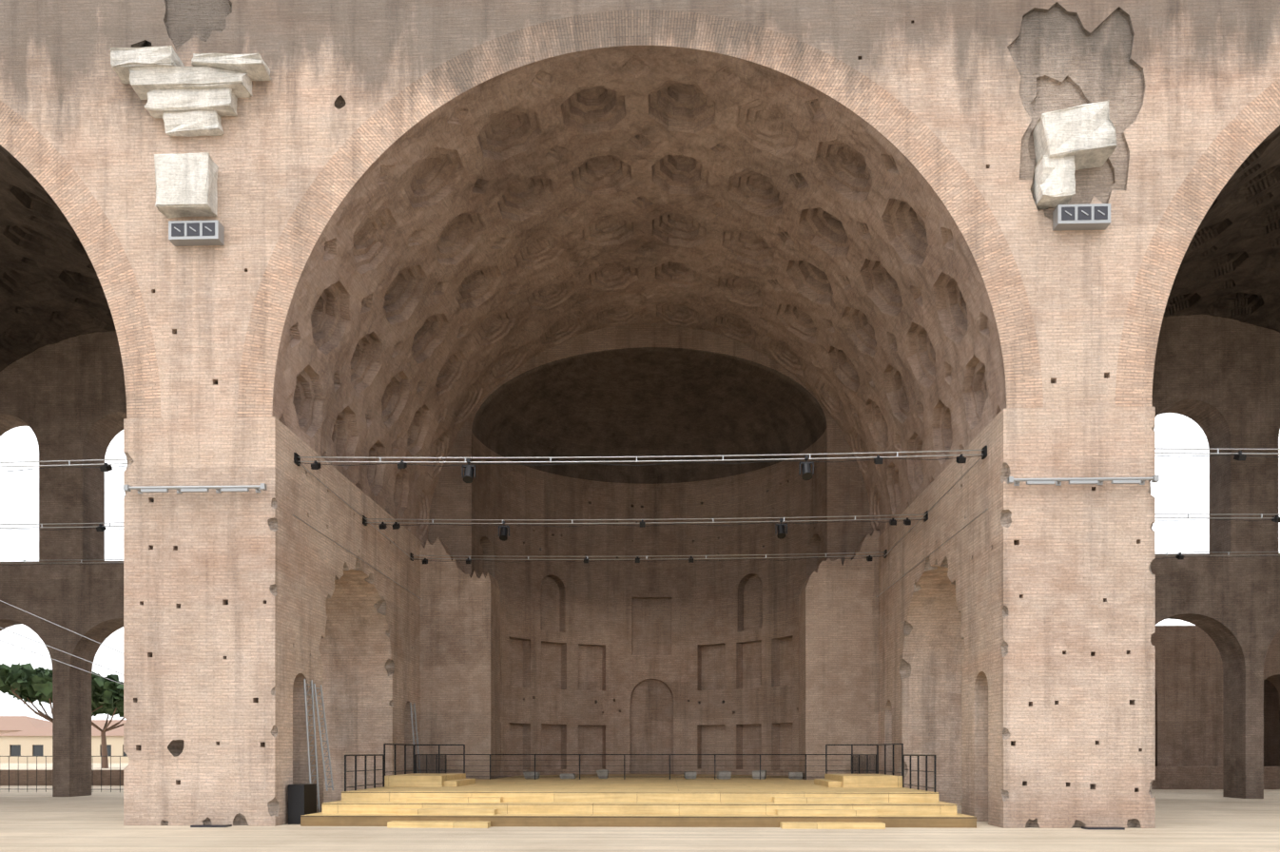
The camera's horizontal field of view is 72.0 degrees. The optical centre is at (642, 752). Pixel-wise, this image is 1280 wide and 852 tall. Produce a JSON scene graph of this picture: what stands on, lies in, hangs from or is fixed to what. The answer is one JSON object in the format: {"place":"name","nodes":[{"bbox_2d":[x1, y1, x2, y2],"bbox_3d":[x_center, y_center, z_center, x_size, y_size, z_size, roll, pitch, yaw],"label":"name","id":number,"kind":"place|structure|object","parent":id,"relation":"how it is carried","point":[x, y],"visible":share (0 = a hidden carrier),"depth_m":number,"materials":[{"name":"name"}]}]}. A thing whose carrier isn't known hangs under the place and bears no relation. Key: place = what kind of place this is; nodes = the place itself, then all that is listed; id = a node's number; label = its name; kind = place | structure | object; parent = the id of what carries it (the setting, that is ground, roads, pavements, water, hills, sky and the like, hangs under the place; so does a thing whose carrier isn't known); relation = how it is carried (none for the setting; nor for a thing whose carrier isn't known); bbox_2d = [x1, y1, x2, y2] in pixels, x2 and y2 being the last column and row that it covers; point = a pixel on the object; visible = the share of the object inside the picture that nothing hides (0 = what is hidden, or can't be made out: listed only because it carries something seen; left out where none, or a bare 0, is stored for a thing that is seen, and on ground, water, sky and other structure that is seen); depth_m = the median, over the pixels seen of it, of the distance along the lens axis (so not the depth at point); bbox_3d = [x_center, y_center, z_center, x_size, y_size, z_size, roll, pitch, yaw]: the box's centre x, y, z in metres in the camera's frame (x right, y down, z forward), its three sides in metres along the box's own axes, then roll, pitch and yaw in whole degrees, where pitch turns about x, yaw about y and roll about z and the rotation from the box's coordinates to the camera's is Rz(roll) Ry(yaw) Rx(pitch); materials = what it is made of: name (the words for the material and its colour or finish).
{"place":"outdoors","nodes":[
{"label":"outdoors","id":0,"kind":"place"},
{"bbox_2d":[0,762,1279,851],"bbox_3d":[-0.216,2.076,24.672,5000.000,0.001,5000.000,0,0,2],"label":"ground","id":1,"kind":"structure","parent":0,"point":[40,820],"depth_m":21.92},
{"bbox_2d":[0,730,21,735],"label":"pink palazzo walls","id":2,"kind":"structure","parent":1,"relation":"on","point":[5,731],"depth_m":193.96,"materials":[{"name":"pink paint"}]},
{"bbox_2d":[0,716,52,730],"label":"roof","id":3,"kind":"structure","parent":2,"relation":"on","point":[16,723],"depth_m":199.43,"materials":[{"name":"tile"}]},
{"bbox_2d":[11,684,102,722],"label":"branches","id":4,"kind":"object","parent":1,"relation":"on","point":[46,716],"visible":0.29,"depth_m":95.86,"materials":[{"name":"brown plant"}]},
{"bbox_2d":[0,662,118,710],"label":"tree foliage","id":5,"kind":"object","parent":4,"relation":"on","point":[35,684],"visible":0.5,"depth_m":93.04,"materials":[{"name":"green plant"}]},
{"bbox_2d":[0,769,123,785],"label":"terrace parapet","id":6,"kind":"structure","parent":1,"relation":"on","point":[22,777],"depth_m":55.84,"materials":[{"name":"brick"}]},
{"bbox_2d":[0,330,126,796],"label":"back wall","id":7,"kind":"structure","parent":1,"relation":"on","point":[65,399],"depth_m":41.51,"materials":[{"name":"brick"}]},
{"bbox_2d":[0,756,127,792],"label":"metal fence","id":8,"kind":"object","parent":1,"relation":"on","point":[51,756],"visible":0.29,"depth_m":46.62,"materials":[{"name":"black metal"}]},
{"bbox_2d":[0,736,129,763],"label":"ochre palazzo walls","id":9,"kind":"structure","parent":1,"relation":"on","point":[28,743],"depth_m":178.40,"materials":[{"name":"beige paint"}]},
{"bbox_2d":[0,719,126,736],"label":"roof","id":10,"kind":"structure","parent":9,"relation":"on","point":[48,730],"depth_m":180.70,"materials":[{"name":"tile"}]},
{"bbox_2d":[10,744,127,756],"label":"windows","id":11,"kind":"structure","parent":9,"relation":"attached to","point":[15,749],"depth_m":178.69,"materials":[{"name":"grey glass"}]},
{"bbox_2d":[91,707,125,768],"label":"tree trunk","id":12,"kind":"object","parent":1,"relation":"on","point":[105,760],"visible":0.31,"depth_m":118.70,"materials":[{"name":"brown plant"}]},
{"bbox_2d":[91,681,123,717],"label":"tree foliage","id":13,"kind":"object","parent":12,"relation":"on","point":[106,710],"depth_m":119.08,"materials":[{"name":"green plant"}]},
{"bbox_2d":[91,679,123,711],"bbox_3d":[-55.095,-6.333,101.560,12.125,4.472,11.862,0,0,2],"label":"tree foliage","id":14,"kind":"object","parent":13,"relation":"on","point":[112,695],"visible":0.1,"depth_m":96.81,"materials":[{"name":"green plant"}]},
{"bbox_2d":[303,678,420,812],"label":"ladders","id":15,"kind":"object","parent":1,"relation":"on","point":[326,735],"visible":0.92,"depth_m":27.13,"materials":[{"name":"grey metal"}]},
{"bbox_2d":[419,537,500,778],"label":"wall pier","id":16,"kind":"structure","parent":1,"relation":"on","point":[459,655],"depth_m":39.43,"materials":[{"name":"brick"}]},
{"bbox_2d":[288,743,935,824],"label":"stage railings","id":17,"kind":"object","parent":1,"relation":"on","point":[301,799],"visible":0.85,"depth_m":33.98,"materials":[{"name":"black metal"}]},
{"bbox_2d":[300,773,976,829],"bbox_3d":[0.136,1.461,36.342,18.940,1.330,24.250,0,0,2],"label":"stage","id":18,"kind":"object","parent":1,"relation":"on","point":[469,810],"depth_m":25.84,"materials":[{"name":"yellow wood"}]},
{"bbox_2d":[300,792,976,818],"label":"stage shadow gaps","id":19,"kind":"object","parent":18,"relation":"attached to","point":[621,817],"visible":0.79,"depth_m":25.45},
{"bbox_2d":[523,769,803,779],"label":"stone blocks","id":20,"kind":"object","parent":18,"relation":"on","point":[719,775],"visible":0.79,"depth_m":39.37,"materials":[{"name":"stone"}]},
{"bbox_2d":[0,0,1279,828],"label":"brick wall","id":21,"kind":"structure","parent":1,"relation":"on","point":[1016,662],"depth_m":24.99,"materials":[{"name":"brick"}]},
{"bbox_2d":[0,144,116,371],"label":"vault","id":22,"kind":"object","parent":21,"relation":"attached to","point":[51,291],"visible":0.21,"depth_m":37.07,"materials":[{"name":"concrete"}]},
{"bbox_2d":[0,100,160,418],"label":"brick arch","id":23,"kind":"structure","parent":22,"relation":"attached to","point":[34,152],"depth_m":25.13,"materials":[{"name":"brick"}]},
{"bbox_2d":[110,45,271,218],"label":"stone blocks","id":24,"kind":"structure","parent":21,"relation":"attached to","point":[202,94],"depth_m":24.53,"materials":[{"name":"white stone"}]},
{"bbox_2d":[271,45,1006,543],"bbox_3d":[0.017,-15.012,32.657,22.069,10.976,15.975,0,0,2],"label":"vault","id":25,"kind":"object","parent":21,"relation":"attached to","point":[475,245],"visible":0.98,"depth_m":30.35,"materials":[{"name":"concrete"}]},
{"bbox_2d":[0,447,1279,684],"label":"rig cables","id":26,"kind":"object","parent":21,"relation":"attached to","point":[572,461],"visible":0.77,"depth_m":31.33,"materials":[{"name":"grey metal"}]},
{"bbox_2d":[4,446,1279,565],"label":"spotlights","id":27,"kind":"object","parent":26,"relation":"hanging from","point":[780,530],"visible":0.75,"depth_m":31.16,"materials":[{"name":"black metal"}]},
{"bbox_2d":[237,9,1043,417],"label":"brick arch","id":28,"kind":"structure","parent":21,"relation":"attached to","point":[913,139],"depth_m":24.66,"materials":[{"name":"brown brick"}]},
{"bbox_2d":[123,203,1159,493],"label":"pier light fixtures","id":29,"kind":"object","parent":21,"relation":"attached to","point":[217,238],"visible":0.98,"depth_m":24.28,"materials":[{"name":"grey metal"}]},
{"bbox_2d":[1032,99,1117,209],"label":"stone blocks","id":30,"kind":"structure","parent":21,"relation":"attached to","point":[1068,142],"depth_m":23.79,"materials":[{"name":"white stone"}]},
{"bbox_2d":[1115,77,1279,407],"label":"brick arch","id":31,"kind":"structure","parent":21,"relation":"attached to","point":[1248,129],"depth_m":24.23,"materials":[{"name":"brick"}]},
{"bbox_2d":[1163,125,1279,332],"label":"vault","id":32,"kind":"object","parent":21,"relation":"attached to","point":[1230,266],"visible":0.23,"depth_m":34.76,"materials":[{"name":"concrete"}]},
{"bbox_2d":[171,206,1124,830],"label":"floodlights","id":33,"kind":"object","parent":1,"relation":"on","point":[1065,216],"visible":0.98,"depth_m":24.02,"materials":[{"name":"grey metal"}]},
{"bbox_2d":[427,323,872,777],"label":"apse","id":34,"kind":"structure","parent":1,"relation":"on","point":[654,655],"depth_m":46.63,"materials":[{"name":"brick"}]},
{"bbox_2d":[798,529,879,779],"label":"wall pier","id":35,"kind":"structure","parent":1,"relation":"on","point":[838,651],"depth_m":38.91,"materials":[{"name":"brick"}]},
{"bbox_2d":[1150,314,1279,798],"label":"back wall","id":36,"kind":"structure","parent":1,"relation":"on","point":[1216,379],"depth_m":39.88,"materials":[{"name":"brick"}]},
{"bbox_2d":[1150,625,1279,766],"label":"brick wall","id":37,"kind":"structure","parent":1,"relation":"on","point":[1189,697],"depth_m":50.73,"materials":[{"name":"brown brick"}]},
{"bbox_2d":[1151,766,1279,789],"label":"plinth wall","id":38,"kind":"structure","parent":1,"relation":"on","point":[1189,777],"depth_m":50.03,"materials":[{"name":"brick"}]},
{"bbox_2d":[1263,678,1279,766],"bbox_3d":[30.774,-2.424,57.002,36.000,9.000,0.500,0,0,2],"label":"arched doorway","id":39,"kind":"structure","parent":1,"relation":"on","point":[1270,727],"depth_m":56.47,"materials":[{"name":"brick"}]},
{"bbox_2d":[0,412,1279,721],"label":"sky","id":40,"kind":"structure","parent":0,"point":[1183,485],"materials":[{"name":"white"}]}
]}

